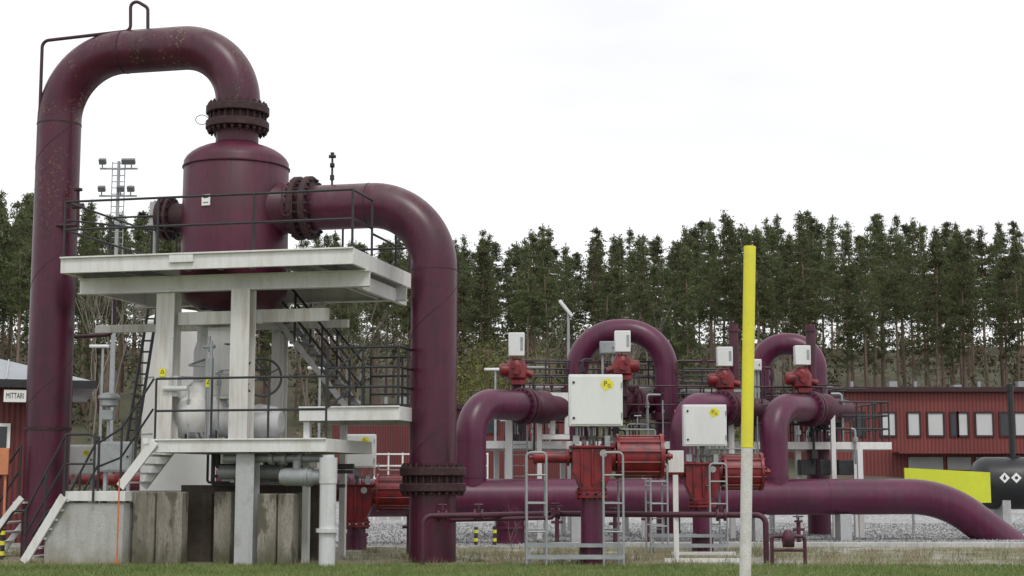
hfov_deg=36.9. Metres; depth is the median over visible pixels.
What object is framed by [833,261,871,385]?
pine tree
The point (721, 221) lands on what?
pine tree
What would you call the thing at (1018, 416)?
window
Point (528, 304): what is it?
pine tree
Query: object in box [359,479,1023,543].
header pipe
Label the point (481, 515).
gas pipe
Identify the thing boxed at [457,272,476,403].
pine tree
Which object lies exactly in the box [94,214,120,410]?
pine tree
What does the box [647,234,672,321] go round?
pine tree
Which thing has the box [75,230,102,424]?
pine tree
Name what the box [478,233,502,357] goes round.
pine tree
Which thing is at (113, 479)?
red pipe spool
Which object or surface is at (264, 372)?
pine tree
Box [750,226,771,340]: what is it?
pine tree
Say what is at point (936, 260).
pine tree
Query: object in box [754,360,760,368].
door
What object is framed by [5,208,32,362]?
pine tree
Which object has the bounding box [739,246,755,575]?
marker post
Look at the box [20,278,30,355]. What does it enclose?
pine tree
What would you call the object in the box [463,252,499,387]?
pine tree
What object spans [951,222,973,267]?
pine tree
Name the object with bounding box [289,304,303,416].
pine tree
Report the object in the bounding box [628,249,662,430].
pine tree
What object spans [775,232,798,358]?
pine tree
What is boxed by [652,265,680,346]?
pine tree
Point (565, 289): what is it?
pine tree
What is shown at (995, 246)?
pine tree
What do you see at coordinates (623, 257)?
pine tree
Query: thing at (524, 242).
pine tree
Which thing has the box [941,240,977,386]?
pine tree
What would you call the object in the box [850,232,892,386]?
pine tree
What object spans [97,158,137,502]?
floodlight mast
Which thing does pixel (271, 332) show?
pine tree
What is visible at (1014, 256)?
pine tree
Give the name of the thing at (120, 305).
pine tree
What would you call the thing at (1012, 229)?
pine tree
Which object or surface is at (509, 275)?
pine tree
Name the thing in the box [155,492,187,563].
concrete plinth
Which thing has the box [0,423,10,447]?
window
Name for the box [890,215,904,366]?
pine tree
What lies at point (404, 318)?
pine tree
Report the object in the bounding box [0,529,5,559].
striped bollard
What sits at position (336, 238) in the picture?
pine tree
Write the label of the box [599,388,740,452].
shrubs
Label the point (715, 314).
pine tree
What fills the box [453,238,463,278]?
pine tree
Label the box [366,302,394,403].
pine tree
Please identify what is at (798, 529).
vent riser
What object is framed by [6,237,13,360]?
pine tree
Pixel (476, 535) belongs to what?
striped bollard
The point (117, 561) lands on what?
marker rod
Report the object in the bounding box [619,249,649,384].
pine tree
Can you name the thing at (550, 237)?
pine tree
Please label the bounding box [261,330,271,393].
pine tree
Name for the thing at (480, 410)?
riser pipe
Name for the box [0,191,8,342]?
pine tree
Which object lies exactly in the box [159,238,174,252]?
pine tree
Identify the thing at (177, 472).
storage tank
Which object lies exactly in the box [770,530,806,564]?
hydrant assembly
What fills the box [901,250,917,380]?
pine tree
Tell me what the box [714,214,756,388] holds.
pine tree
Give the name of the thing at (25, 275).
pine tree
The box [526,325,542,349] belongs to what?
pine tree
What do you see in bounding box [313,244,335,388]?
pine tree
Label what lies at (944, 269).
pine tree
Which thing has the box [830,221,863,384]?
pine tree
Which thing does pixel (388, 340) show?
bare birch tree
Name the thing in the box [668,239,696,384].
pine tree
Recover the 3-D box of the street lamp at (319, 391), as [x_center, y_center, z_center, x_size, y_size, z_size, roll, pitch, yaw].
[-7.134,5.777,55.714,0.650,5.857,0.200,0,-7,0]
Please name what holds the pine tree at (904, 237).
on the ground at (1017, 515)
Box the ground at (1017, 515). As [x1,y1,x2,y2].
[0,339,1023,575]
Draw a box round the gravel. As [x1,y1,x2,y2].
[335,522,1023,545]
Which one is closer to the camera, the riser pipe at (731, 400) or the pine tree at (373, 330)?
the riser pipe at (731, 400)
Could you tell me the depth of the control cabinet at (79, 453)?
32.30 m
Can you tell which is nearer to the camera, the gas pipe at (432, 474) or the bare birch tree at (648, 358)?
the gas pipe at (432, 474)
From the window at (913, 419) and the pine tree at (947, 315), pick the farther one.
the pine tree at (947, 315)
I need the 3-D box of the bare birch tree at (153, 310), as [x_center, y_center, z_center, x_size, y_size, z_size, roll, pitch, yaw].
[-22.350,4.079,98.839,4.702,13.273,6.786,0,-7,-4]
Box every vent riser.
[402,508,408,553]
[551,505,562,541]
[609,507,620,541]
[641,501,652,541]
[793,516,804,541]
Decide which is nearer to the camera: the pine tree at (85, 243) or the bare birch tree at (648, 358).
the bare birch tree at (648, 358)
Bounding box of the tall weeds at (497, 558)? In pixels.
[399,534,1023,566]
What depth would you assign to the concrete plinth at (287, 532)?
28.16 m
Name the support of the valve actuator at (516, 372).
on the riser pipe at (480, 410)
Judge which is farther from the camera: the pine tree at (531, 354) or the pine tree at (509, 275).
the pine tree at (531, 354)
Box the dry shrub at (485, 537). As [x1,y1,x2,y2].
[472,525,495,552]
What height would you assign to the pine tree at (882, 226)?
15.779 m
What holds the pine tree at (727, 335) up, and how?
on the ground at (1017, 515)
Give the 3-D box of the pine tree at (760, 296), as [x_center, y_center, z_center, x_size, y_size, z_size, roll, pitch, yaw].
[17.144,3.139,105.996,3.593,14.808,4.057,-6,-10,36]
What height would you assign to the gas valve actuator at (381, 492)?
2.619 m
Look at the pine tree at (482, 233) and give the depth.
125.61 m
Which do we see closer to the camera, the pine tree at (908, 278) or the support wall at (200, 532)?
the support wall at (200, 532)
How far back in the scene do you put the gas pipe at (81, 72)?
31.44 m
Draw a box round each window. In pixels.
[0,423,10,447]
[486,420,498,433]
[520,337,522,350]
[853,412,866,436]
[879,412,896,436]
[906,412,921,436]
[926,412,944,436]
[949,412,959,436]
[956,412,969,436]
[974,412,994,436]
[998,412,1008,436]
[1014,412,1023,436]
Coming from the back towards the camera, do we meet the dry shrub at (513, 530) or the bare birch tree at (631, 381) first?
the bare birch tree at (631, 381)
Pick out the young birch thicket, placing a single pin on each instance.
(476, 386)
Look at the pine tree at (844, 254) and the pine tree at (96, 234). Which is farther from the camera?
the pine tree at (844, 254)
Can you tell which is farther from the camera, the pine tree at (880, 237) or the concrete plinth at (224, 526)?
the pine tree at (880, 237)
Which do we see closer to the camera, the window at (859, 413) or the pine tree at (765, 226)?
the window at (859, 413)
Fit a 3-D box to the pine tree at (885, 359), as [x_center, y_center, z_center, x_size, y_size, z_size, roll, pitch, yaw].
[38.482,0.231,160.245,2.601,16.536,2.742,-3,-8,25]
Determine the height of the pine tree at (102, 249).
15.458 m
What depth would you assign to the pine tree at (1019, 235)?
130.84 m
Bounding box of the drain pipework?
[206,452,354,566]
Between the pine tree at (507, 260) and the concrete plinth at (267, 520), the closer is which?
the concrete plinth at (267, 520)
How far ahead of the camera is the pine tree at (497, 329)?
110.61 m
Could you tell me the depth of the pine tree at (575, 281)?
160.12 m
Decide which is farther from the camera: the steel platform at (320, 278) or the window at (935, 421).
the window at (935, 421)
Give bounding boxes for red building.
[332,397,574,478]
[788,381,1023,476]
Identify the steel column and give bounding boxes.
[234,453,259,564]
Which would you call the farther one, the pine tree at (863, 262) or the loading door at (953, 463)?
the pine tree at (863, 262)
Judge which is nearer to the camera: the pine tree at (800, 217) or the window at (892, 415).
the window at (892, 415)
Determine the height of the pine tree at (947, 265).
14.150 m
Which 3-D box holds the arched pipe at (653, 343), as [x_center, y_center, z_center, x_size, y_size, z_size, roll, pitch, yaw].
[2.985,3.809,42.326,3.419,6.040,1.980,-1,-7,9]
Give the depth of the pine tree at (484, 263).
104.13 m
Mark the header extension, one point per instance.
(137, 488)
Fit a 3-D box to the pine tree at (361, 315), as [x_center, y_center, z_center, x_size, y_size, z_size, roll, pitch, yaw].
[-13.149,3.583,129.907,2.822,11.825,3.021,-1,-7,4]
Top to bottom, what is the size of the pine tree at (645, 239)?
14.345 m
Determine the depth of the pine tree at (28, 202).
139.01 m
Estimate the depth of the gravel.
44.33 m
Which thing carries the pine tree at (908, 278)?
on the ground at (1017, 515)
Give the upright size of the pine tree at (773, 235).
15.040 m
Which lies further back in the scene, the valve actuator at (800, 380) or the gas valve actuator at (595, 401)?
the valve actuator at (800, 380)
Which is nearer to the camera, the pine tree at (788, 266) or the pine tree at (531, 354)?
the pine tree at (788, 266)
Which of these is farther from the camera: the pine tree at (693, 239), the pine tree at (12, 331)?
the pine tree at (693, 239)
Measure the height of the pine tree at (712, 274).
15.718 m
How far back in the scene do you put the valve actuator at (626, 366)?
40.86 m
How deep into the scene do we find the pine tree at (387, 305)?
128.97 m
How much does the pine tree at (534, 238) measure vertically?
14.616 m
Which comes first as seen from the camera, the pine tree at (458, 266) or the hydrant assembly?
the hydrant assembly
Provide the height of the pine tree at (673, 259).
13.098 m
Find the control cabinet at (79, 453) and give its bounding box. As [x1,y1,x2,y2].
[69,445,97,502]
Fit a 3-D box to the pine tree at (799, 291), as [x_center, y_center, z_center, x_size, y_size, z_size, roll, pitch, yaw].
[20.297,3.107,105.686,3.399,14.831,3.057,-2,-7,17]
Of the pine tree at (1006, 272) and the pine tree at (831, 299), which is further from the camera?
the pine tree at (831, 299)
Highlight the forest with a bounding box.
[0,194,1023,331]
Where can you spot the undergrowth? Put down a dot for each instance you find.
(978, 356)
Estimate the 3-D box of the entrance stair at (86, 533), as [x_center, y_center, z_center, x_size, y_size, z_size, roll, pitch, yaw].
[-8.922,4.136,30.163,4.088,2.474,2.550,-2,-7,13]
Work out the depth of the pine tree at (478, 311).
148.18 m
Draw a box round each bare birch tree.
[75,233,145,392]
[75,280,145,444]
[112,229,147,433]
[142,309,196,315]
[288,304,334,405]
[330,302,386,400]
[347,311,410,403]
[528,309,570,390]
[596,302,654,364]
[618,304,648,434]
[628,300,677,390]
[773,356,788,394]
[902,359,946,386]
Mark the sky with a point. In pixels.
(508, 118)
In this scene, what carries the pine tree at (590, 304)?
on the ground at (1017, 515)
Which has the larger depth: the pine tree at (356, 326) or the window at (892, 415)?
the pine tree at (356, 326)
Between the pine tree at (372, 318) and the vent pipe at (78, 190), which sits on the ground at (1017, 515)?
the pine tree at (372, 318)
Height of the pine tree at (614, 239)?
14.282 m
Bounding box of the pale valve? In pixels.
[159,310,284,438]
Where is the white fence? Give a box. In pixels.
[373,453,487,519]
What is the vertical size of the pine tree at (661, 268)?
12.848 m
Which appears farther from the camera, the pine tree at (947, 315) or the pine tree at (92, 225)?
the pine tree at (92, 225)
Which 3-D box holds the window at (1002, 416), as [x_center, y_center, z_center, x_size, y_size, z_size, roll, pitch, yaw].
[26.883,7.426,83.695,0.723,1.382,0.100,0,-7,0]
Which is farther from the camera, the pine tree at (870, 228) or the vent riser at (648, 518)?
the pine tree at (870, 228)
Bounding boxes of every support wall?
[181,485,319,559]
[187,493,213,561]
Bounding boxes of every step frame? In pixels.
[525,451,624,565]
[645,463,728,552]
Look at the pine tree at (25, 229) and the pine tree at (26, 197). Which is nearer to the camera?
the pine tree at (25, 229)
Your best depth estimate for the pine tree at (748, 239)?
150.38 m
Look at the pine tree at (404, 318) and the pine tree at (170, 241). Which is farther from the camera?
the pine tree at (170, 241)
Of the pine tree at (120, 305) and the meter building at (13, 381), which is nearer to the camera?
the meter building at (13, 381)
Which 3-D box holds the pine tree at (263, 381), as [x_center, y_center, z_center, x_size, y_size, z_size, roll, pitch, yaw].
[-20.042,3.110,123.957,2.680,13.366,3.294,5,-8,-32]
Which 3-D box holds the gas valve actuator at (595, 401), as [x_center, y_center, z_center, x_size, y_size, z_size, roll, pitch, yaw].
[1.665,3.419,28.765,2.700,3.550,0.905,0,-7,0]
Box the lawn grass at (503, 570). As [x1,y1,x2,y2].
[0,561,1023,575]
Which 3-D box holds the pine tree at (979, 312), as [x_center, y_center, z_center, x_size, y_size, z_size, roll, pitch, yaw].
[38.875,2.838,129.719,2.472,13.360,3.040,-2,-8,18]
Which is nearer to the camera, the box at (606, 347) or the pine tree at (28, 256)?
the box at (606, 347)
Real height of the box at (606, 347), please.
2.767 m
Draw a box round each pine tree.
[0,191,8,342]
[0,200,31,360]
[0,207,25,334]
[0,207,31,362]
[0,222,27,358]
[0,258,11,293]
[1,189,33,363]
[5,196,32,354]
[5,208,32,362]
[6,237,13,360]
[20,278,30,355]
[21,227,32,276]
[22,192,30,364]
[74,198,107,328]
[74,206,96,339]
[74,223,92,408]
[74,230,106,431]
[75,216,103,400]
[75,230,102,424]
[75,240,106,419]
[76,209,91,342]
[78,216,137,432]
[88,220,119,413]
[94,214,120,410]
[102,231,141,428]
[116,220,131,377]
[118,210,132,391]
[124,236,159,323]
[125,218,166,382]
[128,218,143,376]
[129,218,147,378]
[140,201,161,252]
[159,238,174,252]
[165,240,174,252]
[177,234,182,308]
[254,329,271,404]
[255,331,271,404]
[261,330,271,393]
[261,333,269,403]
[263,329,298,397]
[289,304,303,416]
[290,240,304,372]
[291,304,324,405]
[299,240,310,406]
[310,232,335,394]
[310,236,327,343]
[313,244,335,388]
[324,242,352,403]
[326,230,346,403]
[328,241,367,403]
[334,303,361,399]
[340,240,376,395]
[347,302,371,379]
[358,302,379,384]
[359,257,391,403]
[364,242,401,392]
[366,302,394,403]
[374,240,406,397]
[387,258,410,396]
[389,255,410,399]
[390,243,402,374]
[393,237,405,372]
[398,289,410,366]
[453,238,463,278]
[456,251,469,345]
[457,234,475,359]
[457,242,503,392]
[457,250,474,383]
[457,268,476,399]
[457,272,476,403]
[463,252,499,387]
[468,229,500,386]
[469,238,502,381]
[471,242,501,370]
[476,257,507,388]
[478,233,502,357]
[492,246,515,382]
[494,241,537,357]
[501,249,531,357]
[507,237,541,364]
[509,243,546,381]
[519,228,537,381]
[520,230,553,372]
[520,233,566,390]
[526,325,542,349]
[532,223,558,390]
[532,224,560,339]
[535,254,553,359]
[547,245,562,367]
[549,241,580,365]
[549,255,582,344]
[553,255,581,351]
[562,257,583,345]
[569,237,611,373]
[580,227,617,373]
[580,247,596,355]
[583,272,625,428]
[587,242,615,367]
[589,244,612,367]
[607,233,631,353]
[607,249,620,293]
[608,234,633,354]
[615,243,631,354]
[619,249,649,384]
[622,227,646,357]
[622,235,657,421]
[626,232,654,384]
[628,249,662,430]
[643,262,671,384]
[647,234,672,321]
[647,257,679,338]
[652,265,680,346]
[662,240,689,298]
[662,246,678,323]
[664,225,703,378]
[667,230,699,400]
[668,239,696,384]
[668,243,708,395]
[671,249,709,384]
[688,236,708,359]
[689,216,728,388]
[689,240,706,379]
[691,222,728,388]
[703,251,722,372]
[704,216,742,363]
[711,209,729,367]
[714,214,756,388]
[715,223,764,388]
[717,232,742,357]
[721,268,741,388]
[726,226,751,295]
[738,228,790,387]
[740,232,760,324]
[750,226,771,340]
[755,229,774,331]
[755,249,781,339]
[759,216,781,335]
[763,226,785,383]
[767,213,787,330]
[772,236,809,392]
[774,228,797,385]
[774,241,798,371]
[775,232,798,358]
[778,209,828,356]
[783,227,830,333]
[783,237,827,366]
[800,209,826,311]
[804,216,829,345]
[809,237,839,359]
[817,214,847,386]
[819,230,838,364]
[823,226,861,386]
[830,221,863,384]
[830,261,863,386]
[833,233,859,371]
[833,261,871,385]
[843,240,880,386]
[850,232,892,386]
[855,224,887,386]
[860,213,894,386]
[861,217,893,338]
[867,229,907,386]
[869,213,895,386]
[870,213,889,368]
[874,225,912,386]
[883,234,915,386]
[884,237,916,386]
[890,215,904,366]
[895,245,921,386]
[897,222,952,386]
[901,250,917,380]
[903,217,928,375]
[910,226,941,386]
[912,240,969,386]
[916,234,961,386]
[926,226,947,386]
[928,222,953,344]
[933,230,993,386]
[934,236,970,384]
[934,253,954,384]
[939,225,955,377]
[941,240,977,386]
[942,226,985,383]
[949,228,994,386]
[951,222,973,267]
[963,249,986,385]
[966,249,979,377]
[972,225,1005,386]
[980,235,1017,385]
[982,263,1018,386]
[984,253,1023,386]
[990,222,1010,326]
[992,238,1023,380]
[1000,221,1023,376]
[1009,231,1023,376]
[1018,246,1023,312]
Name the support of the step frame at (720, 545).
on the ground at (1017, 515)
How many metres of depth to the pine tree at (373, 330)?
119.76 m
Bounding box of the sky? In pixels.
[0,0,1023,349]
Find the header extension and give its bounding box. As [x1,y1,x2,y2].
[116,469,353,501]
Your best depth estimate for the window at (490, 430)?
77.69 m
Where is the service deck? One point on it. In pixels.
(168, 448)
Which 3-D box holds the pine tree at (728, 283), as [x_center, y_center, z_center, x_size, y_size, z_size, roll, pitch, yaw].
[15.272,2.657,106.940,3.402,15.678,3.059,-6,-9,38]
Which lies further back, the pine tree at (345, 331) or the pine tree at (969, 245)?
the pine tree at (345, 331)
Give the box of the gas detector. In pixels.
[98,392,119,502]
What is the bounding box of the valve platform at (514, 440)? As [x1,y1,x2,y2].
[471,358,891,538]
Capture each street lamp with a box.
[89,345,108,502]
[307,366,324,468]
[484,368,498,440]
[559,300,572,529]
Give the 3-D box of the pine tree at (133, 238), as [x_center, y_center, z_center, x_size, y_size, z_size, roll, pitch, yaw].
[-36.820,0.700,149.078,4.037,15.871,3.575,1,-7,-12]
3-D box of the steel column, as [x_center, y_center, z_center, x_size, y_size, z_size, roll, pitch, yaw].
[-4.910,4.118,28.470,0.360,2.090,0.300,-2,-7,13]
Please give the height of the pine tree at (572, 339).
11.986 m
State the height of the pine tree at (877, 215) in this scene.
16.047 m
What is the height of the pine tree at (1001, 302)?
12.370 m
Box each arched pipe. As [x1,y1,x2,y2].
[561,319,680,533]
[754,333,830,534]
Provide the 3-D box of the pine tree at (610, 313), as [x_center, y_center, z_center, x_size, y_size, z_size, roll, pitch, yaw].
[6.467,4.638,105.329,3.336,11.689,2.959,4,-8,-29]
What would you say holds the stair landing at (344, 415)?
on the ground at (1017, 515)
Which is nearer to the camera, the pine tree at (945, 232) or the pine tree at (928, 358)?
the pine tree at (928, 358)
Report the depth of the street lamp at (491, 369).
61.97 m
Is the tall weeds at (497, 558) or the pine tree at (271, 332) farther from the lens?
the pine tree at (271, 332)
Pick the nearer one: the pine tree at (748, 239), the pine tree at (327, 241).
the pine tree at (327, 241)
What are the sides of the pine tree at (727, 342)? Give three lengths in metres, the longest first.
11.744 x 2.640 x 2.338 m
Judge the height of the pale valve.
2.660 m
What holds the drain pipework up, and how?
on the ground at (1017, 515)
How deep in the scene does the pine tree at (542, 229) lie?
122.56 m
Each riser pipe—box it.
[456,387,567,486]
[670,390,769,483]
[760,391,855,484]
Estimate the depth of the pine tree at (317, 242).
159.44 m
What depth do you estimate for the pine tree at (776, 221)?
161.34 m
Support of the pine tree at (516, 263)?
on the ground at (1017, 515)
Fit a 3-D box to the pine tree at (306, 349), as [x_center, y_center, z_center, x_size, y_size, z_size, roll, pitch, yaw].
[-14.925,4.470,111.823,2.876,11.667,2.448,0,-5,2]
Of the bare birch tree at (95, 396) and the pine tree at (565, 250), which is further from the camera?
the pine tree at (565, 250)
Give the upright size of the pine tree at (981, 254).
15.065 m
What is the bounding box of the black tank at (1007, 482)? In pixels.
[969,384,1023,525]
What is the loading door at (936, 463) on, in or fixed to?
in the red building at (957, 427)
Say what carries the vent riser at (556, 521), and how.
on the ground at (1017, 515)
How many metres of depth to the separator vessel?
30.31 m
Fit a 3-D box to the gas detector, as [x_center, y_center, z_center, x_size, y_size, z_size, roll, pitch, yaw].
[-8.069,3.726,30.574,0.440,3.290,0.440,0,-7,0]
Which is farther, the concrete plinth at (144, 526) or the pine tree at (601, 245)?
the pine tree at (601, 245)
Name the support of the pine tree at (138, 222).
on the ground at (1017, 515)
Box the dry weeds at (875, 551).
[0,544,1023,565]
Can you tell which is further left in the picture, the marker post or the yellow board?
the marker post
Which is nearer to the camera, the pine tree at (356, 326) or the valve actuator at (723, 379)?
the valve actuator at (723, 379)
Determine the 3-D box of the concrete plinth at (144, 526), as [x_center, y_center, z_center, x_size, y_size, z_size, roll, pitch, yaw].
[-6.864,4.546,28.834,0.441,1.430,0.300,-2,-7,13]
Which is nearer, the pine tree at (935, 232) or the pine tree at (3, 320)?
the pine tree at (3, 320)
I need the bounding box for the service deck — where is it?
[96,348,371,502]
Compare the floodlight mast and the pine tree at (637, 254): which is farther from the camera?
the pine tree at (637, 254)
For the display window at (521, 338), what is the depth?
40.04 m
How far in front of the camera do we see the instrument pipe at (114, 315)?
33.11 m
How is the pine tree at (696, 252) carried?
on the ground at (1017, 515)
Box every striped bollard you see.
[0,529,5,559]
[474,527,477,544]
[493,527,496,544]
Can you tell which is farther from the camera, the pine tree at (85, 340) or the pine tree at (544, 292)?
the pine tree at (85, 340)
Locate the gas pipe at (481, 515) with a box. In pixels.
[420,503,768,564]
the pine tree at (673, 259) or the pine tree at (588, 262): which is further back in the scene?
the pine tree at (588, 262)
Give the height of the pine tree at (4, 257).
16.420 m
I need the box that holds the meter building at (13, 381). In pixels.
[0,359,96,542]
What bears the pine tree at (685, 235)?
on the ground at (1017, 515)
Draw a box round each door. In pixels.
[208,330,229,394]
[601,342,613,352]
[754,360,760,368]
[908,457,942,469]
[947,457,970,469]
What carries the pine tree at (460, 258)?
on the ground at (1017, 515)
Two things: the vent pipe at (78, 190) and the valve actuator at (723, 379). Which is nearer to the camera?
the vent pipe at (78, 190)
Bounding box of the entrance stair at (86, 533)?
[0,433,157,563]
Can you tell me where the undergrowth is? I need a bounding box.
[0,313,1023,447]
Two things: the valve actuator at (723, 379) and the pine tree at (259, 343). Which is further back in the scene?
the pine tree at (259, 343)
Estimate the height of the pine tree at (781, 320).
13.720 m
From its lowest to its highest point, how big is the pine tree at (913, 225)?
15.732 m
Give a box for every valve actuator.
[336,434,408,549]
[499,332,532,389]
[529,374,672,564]
[606,331,639,417]
[652,405,770,551]
[707,324,740,391]
[784,324,818,394]
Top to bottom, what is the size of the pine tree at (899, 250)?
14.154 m
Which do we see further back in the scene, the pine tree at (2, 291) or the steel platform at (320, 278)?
the pine tree at (2, 291)
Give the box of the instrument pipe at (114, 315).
[74,299,116,338]
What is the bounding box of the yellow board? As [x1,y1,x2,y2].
[904,468,990,535]
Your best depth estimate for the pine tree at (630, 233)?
164.22 m
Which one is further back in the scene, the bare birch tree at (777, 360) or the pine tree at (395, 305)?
the pine tree at (395, 305)
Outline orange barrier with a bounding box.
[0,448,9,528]
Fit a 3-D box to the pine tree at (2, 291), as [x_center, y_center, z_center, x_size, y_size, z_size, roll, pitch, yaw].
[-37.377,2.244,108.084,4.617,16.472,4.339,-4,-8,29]
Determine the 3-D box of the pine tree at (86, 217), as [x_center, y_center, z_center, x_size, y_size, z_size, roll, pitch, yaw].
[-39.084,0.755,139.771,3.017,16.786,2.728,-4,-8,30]
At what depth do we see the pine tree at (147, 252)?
105.08 m
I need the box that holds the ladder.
[125,308,155,441]
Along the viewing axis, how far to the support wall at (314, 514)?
30.13 m
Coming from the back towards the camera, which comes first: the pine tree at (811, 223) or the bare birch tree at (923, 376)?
the pine tree at (811, 223)
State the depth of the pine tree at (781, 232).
137.03 m
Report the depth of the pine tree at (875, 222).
132.51 m
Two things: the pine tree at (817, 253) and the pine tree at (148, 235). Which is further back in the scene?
the pine tree at (817, 253)
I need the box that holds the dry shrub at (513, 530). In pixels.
[496,509,542,555]
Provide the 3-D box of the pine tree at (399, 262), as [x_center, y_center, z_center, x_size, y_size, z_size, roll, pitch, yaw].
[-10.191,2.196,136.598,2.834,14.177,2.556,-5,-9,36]
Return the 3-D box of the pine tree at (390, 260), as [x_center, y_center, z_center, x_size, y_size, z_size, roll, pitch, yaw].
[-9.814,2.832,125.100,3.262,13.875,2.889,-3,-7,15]
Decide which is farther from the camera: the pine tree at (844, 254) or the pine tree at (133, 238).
the pine tree at (133, 238)
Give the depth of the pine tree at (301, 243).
151.82 m
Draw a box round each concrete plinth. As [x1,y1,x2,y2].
[131,492,156,563]
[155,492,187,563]
[213,492,234,563]
[256,494,277,564]
[270,493,301,560]
[277,494,298,564]
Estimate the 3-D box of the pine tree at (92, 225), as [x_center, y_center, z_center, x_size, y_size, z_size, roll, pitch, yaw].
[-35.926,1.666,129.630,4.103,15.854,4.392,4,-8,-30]
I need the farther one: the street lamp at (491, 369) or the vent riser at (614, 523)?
the street lamp at (491, 369)
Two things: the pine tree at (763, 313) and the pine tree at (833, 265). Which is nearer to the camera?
the pine tree at (763, 313)
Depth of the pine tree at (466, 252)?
148.82 m
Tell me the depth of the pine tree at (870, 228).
119.83 m
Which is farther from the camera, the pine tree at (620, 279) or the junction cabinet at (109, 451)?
the pine tree at (620, 279)
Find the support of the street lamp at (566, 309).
on the ground at (1017, 515)
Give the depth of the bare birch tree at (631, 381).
97.68 m
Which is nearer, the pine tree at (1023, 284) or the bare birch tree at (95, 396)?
the bare birch tree at (95, 396)
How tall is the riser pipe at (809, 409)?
2.730 m
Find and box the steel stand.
[665,451,739,562]
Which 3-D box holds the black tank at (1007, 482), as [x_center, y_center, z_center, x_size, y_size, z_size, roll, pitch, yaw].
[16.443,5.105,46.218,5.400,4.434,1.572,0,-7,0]
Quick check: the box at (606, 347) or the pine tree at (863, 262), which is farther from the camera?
the pine tree at (863, 262)
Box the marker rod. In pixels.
[115,479,119,564]
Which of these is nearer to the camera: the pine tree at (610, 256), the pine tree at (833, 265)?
the pine tree at (833, 265)
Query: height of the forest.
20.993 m
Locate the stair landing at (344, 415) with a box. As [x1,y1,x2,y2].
[276,270,411,562]
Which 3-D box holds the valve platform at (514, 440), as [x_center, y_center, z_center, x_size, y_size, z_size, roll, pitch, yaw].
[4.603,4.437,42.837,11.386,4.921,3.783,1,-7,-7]
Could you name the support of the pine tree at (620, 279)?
on the ground at (1017, 515)
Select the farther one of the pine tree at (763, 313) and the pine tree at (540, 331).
the pine tree at (540, 331)
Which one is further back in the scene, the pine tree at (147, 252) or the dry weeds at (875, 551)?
the pine tree at (147, 252)
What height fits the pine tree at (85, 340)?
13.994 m
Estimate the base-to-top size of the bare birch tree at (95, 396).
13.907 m
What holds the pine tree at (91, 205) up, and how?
on the ground at (1017, 515)
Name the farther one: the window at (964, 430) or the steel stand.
the window at (964, 430)
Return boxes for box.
[599,341,615,440]
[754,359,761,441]
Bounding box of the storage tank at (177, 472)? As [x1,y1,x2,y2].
[139,309,215,491]
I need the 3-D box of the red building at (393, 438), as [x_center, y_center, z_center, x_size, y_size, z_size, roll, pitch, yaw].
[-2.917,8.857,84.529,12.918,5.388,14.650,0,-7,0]
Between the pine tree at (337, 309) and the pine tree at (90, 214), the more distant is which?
the pine tree at (90, 214)
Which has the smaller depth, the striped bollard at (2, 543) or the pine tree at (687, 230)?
the striped bollard at (2, 543)
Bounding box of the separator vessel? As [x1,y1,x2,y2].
[149,96,322,310]
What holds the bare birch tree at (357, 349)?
on the ground at (1017, 515)
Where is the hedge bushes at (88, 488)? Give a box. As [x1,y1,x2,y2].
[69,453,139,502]
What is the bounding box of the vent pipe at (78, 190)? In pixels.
[34,0,149,227]
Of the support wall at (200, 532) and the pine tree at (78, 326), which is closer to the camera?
the support wall at (200, 532)
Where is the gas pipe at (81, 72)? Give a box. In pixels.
[20,26,259,557]
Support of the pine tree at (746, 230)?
on the ground at (1017, 515)
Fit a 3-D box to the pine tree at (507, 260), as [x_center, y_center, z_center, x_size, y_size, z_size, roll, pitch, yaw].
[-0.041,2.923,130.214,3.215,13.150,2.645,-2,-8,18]
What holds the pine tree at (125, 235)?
on the ground at (1017, 515)
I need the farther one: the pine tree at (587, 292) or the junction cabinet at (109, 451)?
the pine tree at (587, 292)
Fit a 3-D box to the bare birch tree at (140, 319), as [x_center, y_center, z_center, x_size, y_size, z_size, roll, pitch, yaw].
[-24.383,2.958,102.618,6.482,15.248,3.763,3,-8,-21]
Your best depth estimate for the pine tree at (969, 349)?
146.44 m
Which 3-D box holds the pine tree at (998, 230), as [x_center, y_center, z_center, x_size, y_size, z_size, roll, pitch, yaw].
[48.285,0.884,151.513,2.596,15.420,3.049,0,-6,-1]
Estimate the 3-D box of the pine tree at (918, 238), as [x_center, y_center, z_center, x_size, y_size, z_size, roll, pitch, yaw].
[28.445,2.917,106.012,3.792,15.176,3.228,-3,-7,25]
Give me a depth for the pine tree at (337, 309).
106.27 m
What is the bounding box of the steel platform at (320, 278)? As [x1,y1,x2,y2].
[60,188,410,484]
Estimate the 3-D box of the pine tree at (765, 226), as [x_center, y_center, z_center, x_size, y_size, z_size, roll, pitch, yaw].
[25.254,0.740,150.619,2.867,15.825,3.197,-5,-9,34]
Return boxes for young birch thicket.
[395,336,565,403]
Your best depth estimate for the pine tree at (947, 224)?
159.79 m
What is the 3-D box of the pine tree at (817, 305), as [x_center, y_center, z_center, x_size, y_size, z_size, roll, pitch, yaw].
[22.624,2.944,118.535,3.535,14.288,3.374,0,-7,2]
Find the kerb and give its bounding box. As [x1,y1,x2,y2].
[550,542,1023,546]
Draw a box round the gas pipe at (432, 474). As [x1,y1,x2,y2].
[307,152,465,562]
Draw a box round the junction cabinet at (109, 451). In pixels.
[100,442,133,502]
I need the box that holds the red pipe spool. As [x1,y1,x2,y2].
[69,472,139,488]
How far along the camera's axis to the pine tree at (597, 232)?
124.99 m
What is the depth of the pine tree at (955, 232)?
125.25 m

